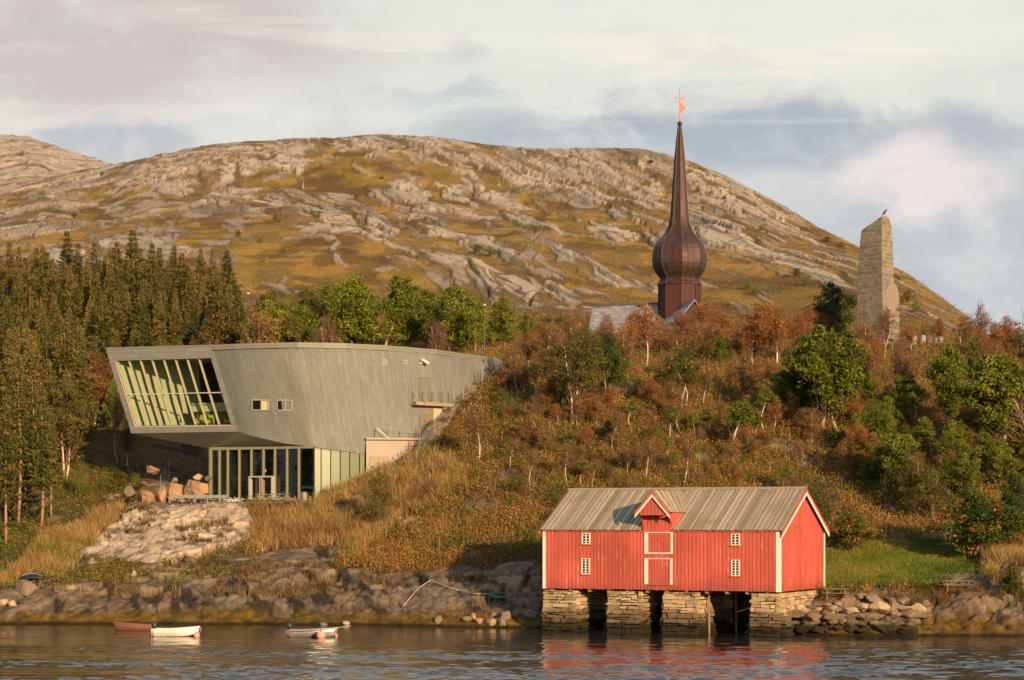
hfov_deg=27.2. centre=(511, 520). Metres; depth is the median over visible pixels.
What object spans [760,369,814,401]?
birch tree
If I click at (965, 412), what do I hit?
birch tree
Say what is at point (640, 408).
birch tree
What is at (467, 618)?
boulder
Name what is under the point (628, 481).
birch tree
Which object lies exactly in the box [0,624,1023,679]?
water
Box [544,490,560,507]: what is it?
shrub
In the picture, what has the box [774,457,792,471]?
shrub
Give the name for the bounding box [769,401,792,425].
shrub
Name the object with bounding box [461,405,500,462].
birch sapling
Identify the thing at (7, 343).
spruce tree
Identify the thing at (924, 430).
deciduous tree
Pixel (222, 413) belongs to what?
reception desk
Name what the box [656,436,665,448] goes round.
shrub
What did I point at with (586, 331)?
birch tree
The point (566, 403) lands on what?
deciduous tree
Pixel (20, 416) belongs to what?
spruce tree
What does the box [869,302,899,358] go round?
birch tree
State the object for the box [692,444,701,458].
deciduous tree
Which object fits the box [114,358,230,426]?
prow window
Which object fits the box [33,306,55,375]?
spruce tree
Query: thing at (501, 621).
boulder
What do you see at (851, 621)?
boulder
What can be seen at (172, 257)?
spruce tree
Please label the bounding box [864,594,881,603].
boulder
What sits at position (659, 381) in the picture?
birch tree
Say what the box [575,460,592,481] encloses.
deciduous tree
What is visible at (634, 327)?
birch tree
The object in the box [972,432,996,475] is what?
deciduous tree
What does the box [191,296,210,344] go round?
spruce tree
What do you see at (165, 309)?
spruce tree
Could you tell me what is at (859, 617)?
boulder
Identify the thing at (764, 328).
birch tree
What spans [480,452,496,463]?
shrub
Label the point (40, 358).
spruce tree
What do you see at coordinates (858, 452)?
deciduous tree
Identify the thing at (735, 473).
shrub
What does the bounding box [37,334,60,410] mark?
spruce tree
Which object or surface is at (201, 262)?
spruce tree
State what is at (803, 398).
deciduous tree
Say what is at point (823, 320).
birch tree
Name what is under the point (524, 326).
deciduous tree
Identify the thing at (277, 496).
picnic table
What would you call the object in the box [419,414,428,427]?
service door
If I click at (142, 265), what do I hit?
spruce tree
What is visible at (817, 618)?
boulder
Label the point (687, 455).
birch sapling
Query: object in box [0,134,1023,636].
hillside
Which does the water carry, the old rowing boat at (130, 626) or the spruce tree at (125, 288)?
the old rowing boat at (130, 626)
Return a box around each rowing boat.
[112,622,157,630]
[151,622,200,636]
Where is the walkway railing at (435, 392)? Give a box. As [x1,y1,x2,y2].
[416,389,472,402]
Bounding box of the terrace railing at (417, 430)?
[376,427,428,437]
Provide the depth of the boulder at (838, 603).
160.33 m
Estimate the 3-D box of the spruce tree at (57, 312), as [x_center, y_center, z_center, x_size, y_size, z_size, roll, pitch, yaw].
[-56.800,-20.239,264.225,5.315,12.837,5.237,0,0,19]
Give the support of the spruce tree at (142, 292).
on the hillside
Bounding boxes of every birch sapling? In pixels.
[106,391,125,463]
[225,299,284,343]
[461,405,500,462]
[506,436,521,458]
[508,354,523,389]
[525,448,540,481]
[527,366,539,396]
[554,439,577,483]
[588,456,602,485]
[596,366,608,390]
[606,408,627,450]
[607,469,615,479]
[617,447,626,467]
[623,446,634,472]
[637,436,663,476]
[639,454,652,471]
[650,403,657,416]
[678,431,695,485]
[691,425,705,456]
[696,373,713,406]
[713,400,729,414]
[750,439,764,462]
[911,452,925,472]
[936,442,943,460]
[945,448,957,462]
[964,426,977,447]
[990,432,1002,441]
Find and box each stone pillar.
[920,335,925,345]
[926,335,932,345]
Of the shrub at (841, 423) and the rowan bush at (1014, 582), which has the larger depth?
the shrub at (841, 423)
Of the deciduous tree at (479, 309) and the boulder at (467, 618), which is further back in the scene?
the deciduous tree at (479, 309)
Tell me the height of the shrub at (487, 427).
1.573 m
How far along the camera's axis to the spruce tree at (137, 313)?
295.65 m
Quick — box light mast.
[483,304,485,355]
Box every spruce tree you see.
[0,254,8,293]
[0,270,21,306]
[0,281,5,317]
[0,295,15,352]
[0,316,36,384]
[0,317,11,380]
[0,328,13,392]
[0,332,28,436]
[0,342,6,384]
[0,354,43,466]
[0,361,6,414]
[0,375,46,521]
[0,394,25,542]
[2,241,14,281]
[2,354,36,523]
[3,284,28,326]
[7,405,30,515]
[8,261,19,290]
[9,277,30,333]
[12,257,36,334]
[14,247,22,277]
[18,256,32,296]
[19,334,47,462]
[21,319,29,362]
[21,380,58,489]
[22,383,63,525]
[24,329,45,387]
[27,248,46,305]
[27,297,35,334]
[29,298,50,345]
[30,268,41,315]
[32,266,48,310]
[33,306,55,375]
[36,258,64,320]
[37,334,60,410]
[38,245,45,274]
[38,359,64,460]
[39,405,64,515]
[40,251,49,277]
[42,302,50,333]
[44,265,62,306]
[45,320,106,437]
[47,278,66,334]
[47,295,61,367]
[49,307,63,351]
[51,318,79,382]
[53,368,87,468]
[56,231,75,288]
[58,261,70,318]
[62,265,75,317]
[63,309,72,343]
[64,275,84,330]
[67,243,85,297]
[68,315,81,362]
[69,319,88,392]
[73,328,108,438]
[75,260,101,324]
[78,258,92,292]
[81,268,92,318]
[82,260,102,323]
[82,274,107,332]
[82,300,97,362]
[82,307,91,340]
[83,295,99,335]
[83,336,107,420]
[86,296,116,406]
[88,242,100,283]
[99,262,107,304]
[100,247,133,310]
[100,259,124,337]
[101,255,108,273]
[104,303,118,337]
[107,294,129,347]
[109,242,127,291]
[109,330,120,398]
[118,283,133,342]
[119,273,129,307]
[119,314,156,399]
[120,230,145,279]
[120,254,145,320]
[120,293,134,344]
[123,258,137,290]
[123,280,153,345]
[126,329,139,346]
[129,323,141,346]
[132,299,143,330]
[133,261,144,309]
[137,283,166,345]
[139,259,157,303]
[146,243,165,297]
[150,286,171,345]
[152,268,165,303]
[152,292,171,345]
[153,248,167,290]
[154,282,171,336]
[157,336,164,345]
[163,246,182,290]
[164,278,181,326]
[165,297,187,345]
[168,252,198,326]
[168,290,183,334]
[168,304,185,342]
[175,336,182,345]
[176,312,196,345]
[179,271,201,336]
[183,289,201,344]
[189,336,196,344]
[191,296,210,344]
[193,246,206,296]
[195,318,212,344]
[198,276,209,306]
[198,284,206,320]
[204,269,216,310]
[205,250,222,306]
[205,279,230,344]
[211,269,229,315]
[215,284,239,344]
[218,250,243,298]
[224,290,250,343]
[229,273,242,299]
[233,286,245,329]
[243,306,256,342]
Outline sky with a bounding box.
[0,0,1023,342]
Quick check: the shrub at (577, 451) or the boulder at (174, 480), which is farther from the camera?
the boulder at (174, 480)
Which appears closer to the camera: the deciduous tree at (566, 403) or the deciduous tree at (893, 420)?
the deciduous tree at (893, 420)
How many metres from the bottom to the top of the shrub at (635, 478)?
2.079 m
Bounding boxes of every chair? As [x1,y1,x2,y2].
[232,490,236,498]
[241,490,245,498]
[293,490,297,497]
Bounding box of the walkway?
[410,402,454,421]
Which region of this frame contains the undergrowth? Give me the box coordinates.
[238,303,1023,597]
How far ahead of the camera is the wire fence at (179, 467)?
236.53 m
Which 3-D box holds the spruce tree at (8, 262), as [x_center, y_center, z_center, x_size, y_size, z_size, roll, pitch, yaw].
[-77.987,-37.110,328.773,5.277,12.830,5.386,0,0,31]
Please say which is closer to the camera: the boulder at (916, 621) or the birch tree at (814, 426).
the boulder at (916, 621)
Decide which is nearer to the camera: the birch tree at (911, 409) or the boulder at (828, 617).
the boulder at (828, 617)
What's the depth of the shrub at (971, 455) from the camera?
202.54 m
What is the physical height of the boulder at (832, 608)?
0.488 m
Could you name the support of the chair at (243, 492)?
on the museum
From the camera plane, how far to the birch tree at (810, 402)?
220.56 m
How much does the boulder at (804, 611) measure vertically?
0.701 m
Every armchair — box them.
[196,415,214,423]
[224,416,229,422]
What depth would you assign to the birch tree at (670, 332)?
266.38 m
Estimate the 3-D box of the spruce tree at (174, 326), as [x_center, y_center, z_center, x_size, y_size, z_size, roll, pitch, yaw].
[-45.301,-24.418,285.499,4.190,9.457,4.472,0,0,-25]
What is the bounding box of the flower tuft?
[217,497,241,501]
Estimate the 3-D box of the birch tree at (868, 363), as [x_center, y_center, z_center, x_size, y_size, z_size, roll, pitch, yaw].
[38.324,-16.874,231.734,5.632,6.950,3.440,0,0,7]
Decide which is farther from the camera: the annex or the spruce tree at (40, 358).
the spruce tree at (40, 358)
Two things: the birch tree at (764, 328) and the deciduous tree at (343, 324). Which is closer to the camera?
the birch tree at (764, 328)
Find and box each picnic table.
[174,498,196,503]
[256,494,273,501]
[273,494,291,501]
[824,588,848,599]
[939,580,971,589]
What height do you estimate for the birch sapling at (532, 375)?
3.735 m
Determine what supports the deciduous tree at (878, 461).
on the hillside
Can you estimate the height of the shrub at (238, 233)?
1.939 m
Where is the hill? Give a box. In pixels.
[0,134,112,183]
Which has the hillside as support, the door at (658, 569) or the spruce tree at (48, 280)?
the spruce tree at (48, 280)
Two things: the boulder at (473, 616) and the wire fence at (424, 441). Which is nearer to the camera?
the boulder at (473, 616)
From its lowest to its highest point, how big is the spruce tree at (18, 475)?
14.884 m
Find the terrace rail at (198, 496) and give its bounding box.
[169,495,226,502]
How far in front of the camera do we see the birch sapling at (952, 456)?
200.67 m
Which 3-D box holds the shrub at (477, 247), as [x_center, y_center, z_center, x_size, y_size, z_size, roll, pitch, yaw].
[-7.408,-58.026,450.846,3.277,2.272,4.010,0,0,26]
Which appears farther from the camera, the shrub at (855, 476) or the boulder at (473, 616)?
the shrub at (855, 476)
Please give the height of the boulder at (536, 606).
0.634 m
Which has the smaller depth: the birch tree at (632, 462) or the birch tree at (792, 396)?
the birch tree at (632, 462)
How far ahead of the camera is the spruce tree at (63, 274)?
308.20 m
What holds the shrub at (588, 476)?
on the hillside
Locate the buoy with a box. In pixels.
[316,629,325,637]
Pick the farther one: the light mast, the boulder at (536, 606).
the light mast
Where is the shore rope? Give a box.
[403,580,490,605]
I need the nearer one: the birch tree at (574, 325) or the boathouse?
the boathouse
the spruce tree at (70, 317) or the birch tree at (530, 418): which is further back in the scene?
the spruce tree at (70, 317)
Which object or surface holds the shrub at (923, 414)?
on the hillside
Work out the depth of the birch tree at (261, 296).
274.61 m
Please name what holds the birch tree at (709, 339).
on the hillside
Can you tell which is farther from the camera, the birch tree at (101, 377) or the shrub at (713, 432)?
the birch tree at (101, 377)
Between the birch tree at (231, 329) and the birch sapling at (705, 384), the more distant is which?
the birch tree at (231, 329)
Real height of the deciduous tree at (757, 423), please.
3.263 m
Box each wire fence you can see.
[160,450,213,486]
[416,419,434,458]
[482,355,594,381]
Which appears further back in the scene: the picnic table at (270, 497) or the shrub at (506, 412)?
the shrub at (506, 412)
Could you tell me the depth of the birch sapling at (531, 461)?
198.39 m
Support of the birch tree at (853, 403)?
on the hillside
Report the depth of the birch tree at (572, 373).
214.54 m
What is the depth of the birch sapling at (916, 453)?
200.63 m
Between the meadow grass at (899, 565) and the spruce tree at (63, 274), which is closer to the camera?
the meadow grass at (899, 565)
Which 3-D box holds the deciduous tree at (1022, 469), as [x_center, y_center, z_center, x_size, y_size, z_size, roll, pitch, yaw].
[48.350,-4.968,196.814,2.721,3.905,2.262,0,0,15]
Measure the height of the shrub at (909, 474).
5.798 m
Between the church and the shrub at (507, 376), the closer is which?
the shrub at (507, 376)
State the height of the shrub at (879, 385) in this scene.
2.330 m
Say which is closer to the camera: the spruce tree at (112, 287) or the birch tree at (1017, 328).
the spruce tree at (112, 287)
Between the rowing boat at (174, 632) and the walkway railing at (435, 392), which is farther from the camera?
the walkway railing at (435, 392)
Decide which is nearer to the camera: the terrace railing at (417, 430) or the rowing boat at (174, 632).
the rowing boat at (174, 632)
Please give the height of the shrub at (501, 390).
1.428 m
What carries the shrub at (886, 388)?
on the hillside
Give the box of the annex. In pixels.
[365,438,420,472]
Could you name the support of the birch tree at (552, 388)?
on the hillside
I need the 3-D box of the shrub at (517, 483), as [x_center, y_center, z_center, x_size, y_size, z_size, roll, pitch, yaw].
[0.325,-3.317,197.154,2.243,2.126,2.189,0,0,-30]
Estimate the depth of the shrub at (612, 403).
219.95 m
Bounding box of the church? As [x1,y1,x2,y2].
[588,90,712,340]
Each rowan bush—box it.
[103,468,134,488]
[825,510,877,550]
[835,329,862,355]
[924,487,1023,558]
[1001,561,1023,594]
[1003,506,1023,535]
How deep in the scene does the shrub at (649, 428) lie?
210.98 m
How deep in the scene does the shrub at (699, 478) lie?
199.13 m
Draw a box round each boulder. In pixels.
[0,599,8,604]
[8,600,16,605]
[15,579,38,596]
[124,485,136,497]
[138,489,156,502]
[146,465,159,474]
[156,485,167,502]
[167,483,183,502]
[171,478,177,482]
[184,479,207,502]
[193,474,202,480]
[203,476,211,481]
[434,615,442,623]
[463,616,471,620]
[470,613,475,619]
[476,618,483,623]
[486,618,496,625]
[498,618,505,625]
[501,611,510,619]
[512,607,521,616]
[523,609,538,618]
[533,603,541,609]
[791,620,802,626]
[796,623,813,632]
[798,608,811,614]
[803,600,810,606]
[803,613,822,622]
[803,620,820,624]
[809,626,823,633]
[821,611,831,615]
[823,605,836,611]
[823,613,845,620]
[828,619,836,624]
[832,626,843,631]
[833,600,842,606]
[835,609,843,613]
[836,619,846,625]
[843,607,858,614]
[845,619,856,624]
[845,624,859,634]
[846,614,856,619]
[855,593,867,599]
[855,603,869,611]
[855,614,864,619]
[856,628,870,632]
[857,622,867,626]
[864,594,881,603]
[864,614,878,621]
[867,621,878,624]
[869,601,890,613]
[871,624,886,631]
[880,624,896,634]
[885,597,894,601]
[889,611,902,617]
[892,606,912,611]
[894,621,904,625]
[900,625,918,633]
[903,612,915,618]
[904,622,914,625]
[907,619,921,624]
[911,603,926,612]
[913,612,930,617]
[916,599,930,606]
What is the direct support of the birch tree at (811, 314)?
on the hillside
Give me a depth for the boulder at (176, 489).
214.04 m
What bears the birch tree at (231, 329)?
on the hillside
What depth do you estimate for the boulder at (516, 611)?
169.42 m
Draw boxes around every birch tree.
[37,372,101,479]
[72,349,115,423]
[117,418,137,466]
[194,305,249,344]
[208,319,239,344]
[244,285,293,337]
[264,309,311,342]
[290,276,334,328]
[305,304,349,342]
[425,315,450,349]
[499,340,529,376]
[502,414,538,444]
[513,365,532,392]
[514,412,549,442]
[515,331,545,364]
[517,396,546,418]
[521,411,540,425]
[522,323,584,371]
[525,317,612,422]
[526,321,551,345]
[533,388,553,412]
[533,425,554,454]
[535,377,564,408]
[548,403,565,422]
[553,320,590,348]
[559,309,578,334]
[559,393,590,423]
[563,317,583,339]
[568,454,585,477]
[571,314,591,332]
[571,319,603,360]
[572,425,593,452]
[576,391,606,423]
[577,448,586,466]
[583,401,610,420]
[590,440,616,467]
[592,319,613,351]
[598,313,615,342]
[600,387,618,403]
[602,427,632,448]
[614,329,637,365]
[615,310,643,339]
[615,322,641,346]
[615,448,642,470]
[616,473,636,487]
[619,299,666,365]
[622,394,650,420]
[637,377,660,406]
[641,372,670,399]
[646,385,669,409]
[649,330,660,347]
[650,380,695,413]
[651,322,683,346]
[651,327,674,352]
[651,352,677,372]
[652,389,670,410]
[667,311,698,345]
[668,397,700,429]
[675,320,716,356]
[683,300,717,333]
[692,320,718,343]
[700,307,741,340]
[717,333,732,352]
[717,404,730,423]
[719,354,741,385]
[720,345,767,394]
[722,430,744,459]
[724,458,743,478]
[725,297,791,367]
[727,331,747,357]
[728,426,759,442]
[729,393,763,422]
[736,299,801,361]
[755,406,766,429]
[756,428,773,445]
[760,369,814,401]
[763,395,787,426]
[765,360,782,381]
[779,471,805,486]
[787,312,815,358]
[788,406,819,433]
[791,394,819,414]
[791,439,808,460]
[792,407,832,440]
[800,305,826,329]
[809,313,838,333]
[819,397,849,416]
[842,396,865,418]
[842,424,867,445]
[846,336,886,395]
[852,323,881,339]
[857,316,879,342]
[868,342,886,367]
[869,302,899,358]
[871,338,890,362]
[880,328,928,400]
[891,404,916,425]
[896,324,917,348]
[917,321,933,336]
[931,317,947,336]
[948,443,962,460]
[950,312,986,346]
[958,403,974,418]
[962,336,989,357]
[963,296,995,336]
[968,328,995,357]
[980,340,996,356]
[985,321,1006,351]
[987,338,1012,359]
[993,308,1023,348]
[997,313,1017,348]
[1003,341,1018,361]
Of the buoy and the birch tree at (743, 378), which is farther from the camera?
the birch tree at (743, 378)
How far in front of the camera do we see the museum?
217.20 m
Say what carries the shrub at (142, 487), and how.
on the hillside
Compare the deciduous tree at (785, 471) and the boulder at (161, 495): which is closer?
the deciduous tree at (785, 471)
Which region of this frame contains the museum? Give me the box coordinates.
[106,342,507,499]
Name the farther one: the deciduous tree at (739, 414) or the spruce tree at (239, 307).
the spruce tree at (239, 307)
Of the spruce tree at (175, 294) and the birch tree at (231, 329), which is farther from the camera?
the spruce tree at (175, 294)
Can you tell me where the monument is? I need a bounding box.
[856,215,898,343]
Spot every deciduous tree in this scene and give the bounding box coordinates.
[102,379,120,432]
[234,295,295,343]
[276,303,290,338]
[276,304,326,342]
[287,294,300,315]
[316,282,362,341]
[321,272,402,344]
[333,310,370,343]
[377,309,413,345]
[383,273,426,346]
[410,288,449,346]
[426,304,446,349]
[433,282,483,352]
[464,293,493,350]
[485,295,519,344]
[486,326,492,343]
[517,313,536,339]
[558,384,568,404]
[562,397,570,412]
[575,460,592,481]
[596,332,631,388]
[625,399,638,425]
[662,439,670,453]
[665,408,681,438]
[669,373,682,391]
[685,414,697,433]
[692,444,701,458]
[699,379,713,394]
[699,408,713,427]
[712,336,727,370]
[719,400,762,453]
[724,414,735,433]
[739,454,746,466]
[751,414,763,442]
[754,385,778,427]
[769,371,789,407]
[779,348,812,411]
[779,468,791,486]
[780,324,847,430]
[804,281,856,336]
[822,335,868,432]
[841,438,877,467]
[846,357,857,388]
[852,410,869,436]
[855,459,880,489]
[858,371,878,401]
[860,446,887,487]
[863,409,897,444]
[864,396,880,415]
[868,432,883,446]
[879,432,920,502]
[884,414,898,432]
[887,374,930,409]
[889,393,912,426]
[907,392,920,419]
[911,417,937,460]
[922,341,973,424]
[933,430,956,466]
[942,419,971,456]
[942,443,985,497]
[950,353,1022,446]
[958,353,1023,459]
[962,379,977,405]
[966,336,982,367]
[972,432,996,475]
[986,438,1023,486]
[998,472,1023,509]
[1008,386,1023,426]
[1009,361,1023,377]
[1010,428,1023,454]
[1018,456,1023,478]
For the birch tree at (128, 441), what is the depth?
237.10 m
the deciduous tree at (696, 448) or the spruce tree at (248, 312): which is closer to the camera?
the deciduous tree at (696, 448)
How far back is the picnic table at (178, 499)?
211.45 m
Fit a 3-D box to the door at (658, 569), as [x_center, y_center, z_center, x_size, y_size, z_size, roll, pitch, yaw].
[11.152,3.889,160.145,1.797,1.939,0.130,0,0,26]
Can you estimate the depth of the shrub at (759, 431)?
215.01 m
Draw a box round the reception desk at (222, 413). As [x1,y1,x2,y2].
[191,403,230,424]
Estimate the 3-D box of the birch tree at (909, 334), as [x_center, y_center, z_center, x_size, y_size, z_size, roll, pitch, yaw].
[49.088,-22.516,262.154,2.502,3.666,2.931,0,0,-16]
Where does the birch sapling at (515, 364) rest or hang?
on the hillside
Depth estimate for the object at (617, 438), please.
208.38 m
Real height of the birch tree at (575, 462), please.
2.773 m
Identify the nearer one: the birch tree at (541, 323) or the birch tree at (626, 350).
the birch tree at (626, 350)
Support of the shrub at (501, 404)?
on the hillside
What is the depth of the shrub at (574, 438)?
207.98 m
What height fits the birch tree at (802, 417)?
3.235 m
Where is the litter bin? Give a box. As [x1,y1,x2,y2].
[300,492,307,500]
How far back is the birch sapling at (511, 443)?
203.53 m
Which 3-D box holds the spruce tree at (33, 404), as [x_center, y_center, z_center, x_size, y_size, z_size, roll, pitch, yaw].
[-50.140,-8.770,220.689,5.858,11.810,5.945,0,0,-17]
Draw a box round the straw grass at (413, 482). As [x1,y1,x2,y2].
[0,442,1023,585]
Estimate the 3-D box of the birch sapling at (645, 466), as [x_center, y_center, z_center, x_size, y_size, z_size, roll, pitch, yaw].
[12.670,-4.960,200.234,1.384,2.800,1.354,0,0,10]
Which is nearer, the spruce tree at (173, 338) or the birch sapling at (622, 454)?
the birch sapling at (622, 454)
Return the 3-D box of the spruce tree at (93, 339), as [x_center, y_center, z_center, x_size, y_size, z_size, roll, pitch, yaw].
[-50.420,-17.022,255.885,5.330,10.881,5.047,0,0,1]
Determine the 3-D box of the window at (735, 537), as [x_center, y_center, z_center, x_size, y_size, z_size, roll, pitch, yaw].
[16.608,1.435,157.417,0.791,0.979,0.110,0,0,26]
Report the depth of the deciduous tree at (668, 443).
205.04 m
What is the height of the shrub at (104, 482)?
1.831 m
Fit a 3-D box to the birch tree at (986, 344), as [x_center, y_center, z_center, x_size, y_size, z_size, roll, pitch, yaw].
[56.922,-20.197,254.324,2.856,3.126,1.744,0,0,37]
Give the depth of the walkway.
221.01 m
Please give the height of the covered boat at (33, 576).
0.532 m
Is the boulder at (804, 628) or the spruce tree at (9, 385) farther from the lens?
the spruce tree at (9, 385)
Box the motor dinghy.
[286,623,350,636]
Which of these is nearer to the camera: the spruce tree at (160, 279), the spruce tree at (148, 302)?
the spruce tree at (148, 302)
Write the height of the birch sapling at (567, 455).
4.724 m
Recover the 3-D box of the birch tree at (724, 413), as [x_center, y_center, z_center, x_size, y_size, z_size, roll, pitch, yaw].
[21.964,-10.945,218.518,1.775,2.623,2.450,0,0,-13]
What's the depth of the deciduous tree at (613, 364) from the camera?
223.74 m
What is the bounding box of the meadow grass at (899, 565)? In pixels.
[817,536,983,592]
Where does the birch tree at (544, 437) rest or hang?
on the hillside
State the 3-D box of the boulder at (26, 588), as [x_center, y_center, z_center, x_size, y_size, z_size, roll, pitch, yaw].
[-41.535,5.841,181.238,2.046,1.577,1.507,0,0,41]
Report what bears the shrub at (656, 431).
on the hillside
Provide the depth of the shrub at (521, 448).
208.07 m
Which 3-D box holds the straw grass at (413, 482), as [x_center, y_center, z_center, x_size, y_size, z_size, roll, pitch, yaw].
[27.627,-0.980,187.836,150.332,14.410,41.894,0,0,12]
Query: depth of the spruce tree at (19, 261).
326.12 m
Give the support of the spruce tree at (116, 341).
on the hillside
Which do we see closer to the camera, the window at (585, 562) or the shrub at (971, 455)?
the window at (585, 562)
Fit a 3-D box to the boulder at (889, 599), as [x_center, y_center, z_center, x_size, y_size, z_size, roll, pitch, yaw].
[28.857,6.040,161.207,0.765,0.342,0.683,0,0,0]
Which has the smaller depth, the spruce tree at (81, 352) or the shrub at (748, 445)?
the shrub at (748, 445)
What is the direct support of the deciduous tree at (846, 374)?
on the hillside
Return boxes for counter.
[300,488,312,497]
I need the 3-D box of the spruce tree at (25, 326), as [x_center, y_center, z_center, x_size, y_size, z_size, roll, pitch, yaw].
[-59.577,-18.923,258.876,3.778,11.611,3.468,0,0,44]
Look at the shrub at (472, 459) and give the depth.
205.72 m
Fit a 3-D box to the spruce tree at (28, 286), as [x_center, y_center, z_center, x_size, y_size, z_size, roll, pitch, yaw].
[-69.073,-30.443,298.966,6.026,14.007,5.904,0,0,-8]
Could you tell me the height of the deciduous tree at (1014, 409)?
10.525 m
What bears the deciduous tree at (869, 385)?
on the hillside
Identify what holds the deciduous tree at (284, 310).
on the hillside
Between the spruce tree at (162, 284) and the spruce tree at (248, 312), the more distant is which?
the spruce tree at (162, 284)
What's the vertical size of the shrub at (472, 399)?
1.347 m
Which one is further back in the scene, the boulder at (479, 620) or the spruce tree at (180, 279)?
the spruce tree at (180, 279)
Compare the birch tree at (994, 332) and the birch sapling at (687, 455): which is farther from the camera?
the birch tree at (994, 332)
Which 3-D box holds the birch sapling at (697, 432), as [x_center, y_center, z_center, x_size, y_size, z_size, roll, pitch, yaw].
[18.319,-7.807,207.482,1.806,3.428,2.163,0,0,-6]
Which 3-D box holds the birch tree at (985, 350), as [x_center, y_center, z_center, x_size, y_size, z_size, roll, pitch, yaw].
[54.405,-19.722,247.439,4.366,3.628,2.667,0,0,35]
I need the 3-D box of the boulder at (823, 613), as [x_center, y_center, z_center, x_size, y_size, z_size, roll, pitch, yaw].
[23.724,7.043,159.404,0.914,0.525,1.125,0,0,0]
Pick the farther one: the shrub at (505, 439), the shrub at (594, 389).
the shrub at (594, 389)
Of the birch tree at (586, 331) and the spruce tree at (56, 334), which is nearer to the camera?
the birch tree at (586, 331)
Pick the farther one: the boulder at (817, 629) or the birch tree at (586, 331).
the birch tree at (586, 331)
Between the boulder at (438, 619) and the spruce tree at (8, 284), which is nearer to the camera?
the boulder at (438, 619)
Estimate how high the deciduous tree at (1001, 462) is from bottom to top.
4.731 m
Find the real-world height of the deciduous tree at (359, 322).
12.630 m
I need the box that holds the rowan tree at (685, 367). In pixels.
[644,343,709,408]
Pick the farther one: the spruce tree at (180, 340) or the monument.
the monument
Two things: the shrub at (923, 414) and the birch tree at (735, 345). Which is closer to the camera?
the shrub at (923, 414)
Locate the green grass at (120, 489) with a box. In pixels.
[0,410,245,588]
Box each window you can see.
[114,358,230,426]
[251,399,268,410]
[277,400,292,410]
[580,558,590,574]
[581,532,590,544]
[730,533,740,545]
[730,559,740,576]
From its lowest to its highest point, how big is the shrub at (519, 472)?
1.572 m
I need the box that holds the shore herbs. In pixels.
[1,371,1023,606]
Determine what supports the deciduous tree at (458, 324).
on the hillside
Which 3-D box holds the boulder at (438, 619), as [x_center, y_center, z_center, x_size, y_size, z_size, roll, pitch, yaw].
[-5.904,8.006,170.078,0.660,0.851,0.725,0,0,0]
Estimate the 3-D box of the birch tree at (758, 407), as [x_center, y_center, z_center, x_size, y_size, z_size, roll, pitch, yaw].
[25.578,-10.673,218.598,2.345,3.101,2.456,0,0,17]
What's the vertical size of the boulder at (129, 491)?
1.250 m
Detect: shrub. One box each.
[56,472,69,483]
[68,471,89,493]
[87,455,95,463]
[87,492,101,501]
[91,475,116,490]
[93,460,112,473]
[128,473,142,483]
[133,481,150,491]
[234,229,241,236]
[359,467,397,523]
[422,501,442,514]
[433,433,450,444]
[441,432,454,446]
[448,419,467,436]
[448,467,461,476]
[456,506,475,519]
[463,453,485,464]
[468,392,478,403]
[469,243,484,252]
[479,246,499,255]
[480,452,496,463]
[483,423,491,432]
[484,393,500,405]
[484,517,501,529]
[489,402,513,417]
[490,367,518,386]
[495,427,506,436]
[495,434,512,448]
[496,387,507,399]
[500,406,516,419]
[505,474,526,493]
[505,494,519,507]
[511,464,531,476]
[516,442,530,453]
[542,471,564,486]
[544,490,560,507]
[560,465,575,478]
[564,445,592,463]
[568,430,585,447]
[578,382,605,399]
[581,475,594,484]
[596,462,617,483]
[597,418,621,440]
[600,479,616,487]
[608,399,615,410]
[612,426,636,439]
[619,469,647,486]
[624,206,634,214]
[627,378,645,398]
[635,429,656,440]
[641,423,661,438]
[645,425,666,438]
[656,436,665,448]
[666,451,681,466]
[681,471,713,484]
[686,431,706,447]
[702,396,714,407]
[703,423,727,440]
[706,464,720,476]
[708,466,722,477]
[717,452,730,465]
[726,468,745,480]
[735,474,742,482]
[736,436,756,454]
[740,469,752,478]
[743,281,751,289]
[750,284,764,293]
[750,356,767,370]
[756,428,765,438]
[763,360,784,375]
[764,467,790,484]
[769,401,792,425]
[771,410,798,422]
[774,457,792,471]
[789,268,802,276]
[801,273,813,285]
[802,475,841,520]
[809,454,824,463]
[820,236,831,241]
[832,423,885,470]
[832,429,846,442]
[837,419,848,428]
[850,468,860,480]
[867,394,903,432]
[873,376,884,391]
[876,446,929,509]
[879,384,895,400]
[882,520,895,531]
[889,486,900,502]
[896,422,916,441]
[896,464,960,520]
[899,290,915,302]
[908,301,922,312]
[908,411,934,425]
[910,438,930,454]
[915,380,930,397]
[915,448,928,462]
[930,454,944,470]
[932,463,976,494]
[933,516,952,529]
[955,486,980,501]
[956,454,981,469]
[960,407,991,437]
[995,326,1023,365]
[1005,427,1023,455]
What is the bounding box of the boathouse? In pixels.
[539,486,829,635]
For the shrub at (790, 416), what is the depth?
221.42 m
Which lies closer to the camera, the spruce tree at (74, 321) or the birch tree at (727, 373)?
the birch tree at (727, 373)
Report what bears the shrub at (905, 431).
on the hillside
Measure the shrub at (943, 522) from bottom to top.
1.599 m
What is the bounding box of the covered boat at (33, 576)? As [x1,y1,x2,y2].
[19,573,47,578]
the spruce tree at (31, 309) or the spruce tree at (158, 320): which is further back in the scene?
the spruce tree at (31, 309)
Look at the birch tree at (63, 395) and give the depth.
224.28 m
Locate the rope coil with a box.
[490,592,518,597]
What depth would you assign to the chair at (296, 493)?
218.46 m
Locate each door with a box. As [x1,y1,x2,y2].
[248,476,274,499]
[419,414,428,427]
[420,377,430,401]
[648,533,670,552]
[648,559,669,583]

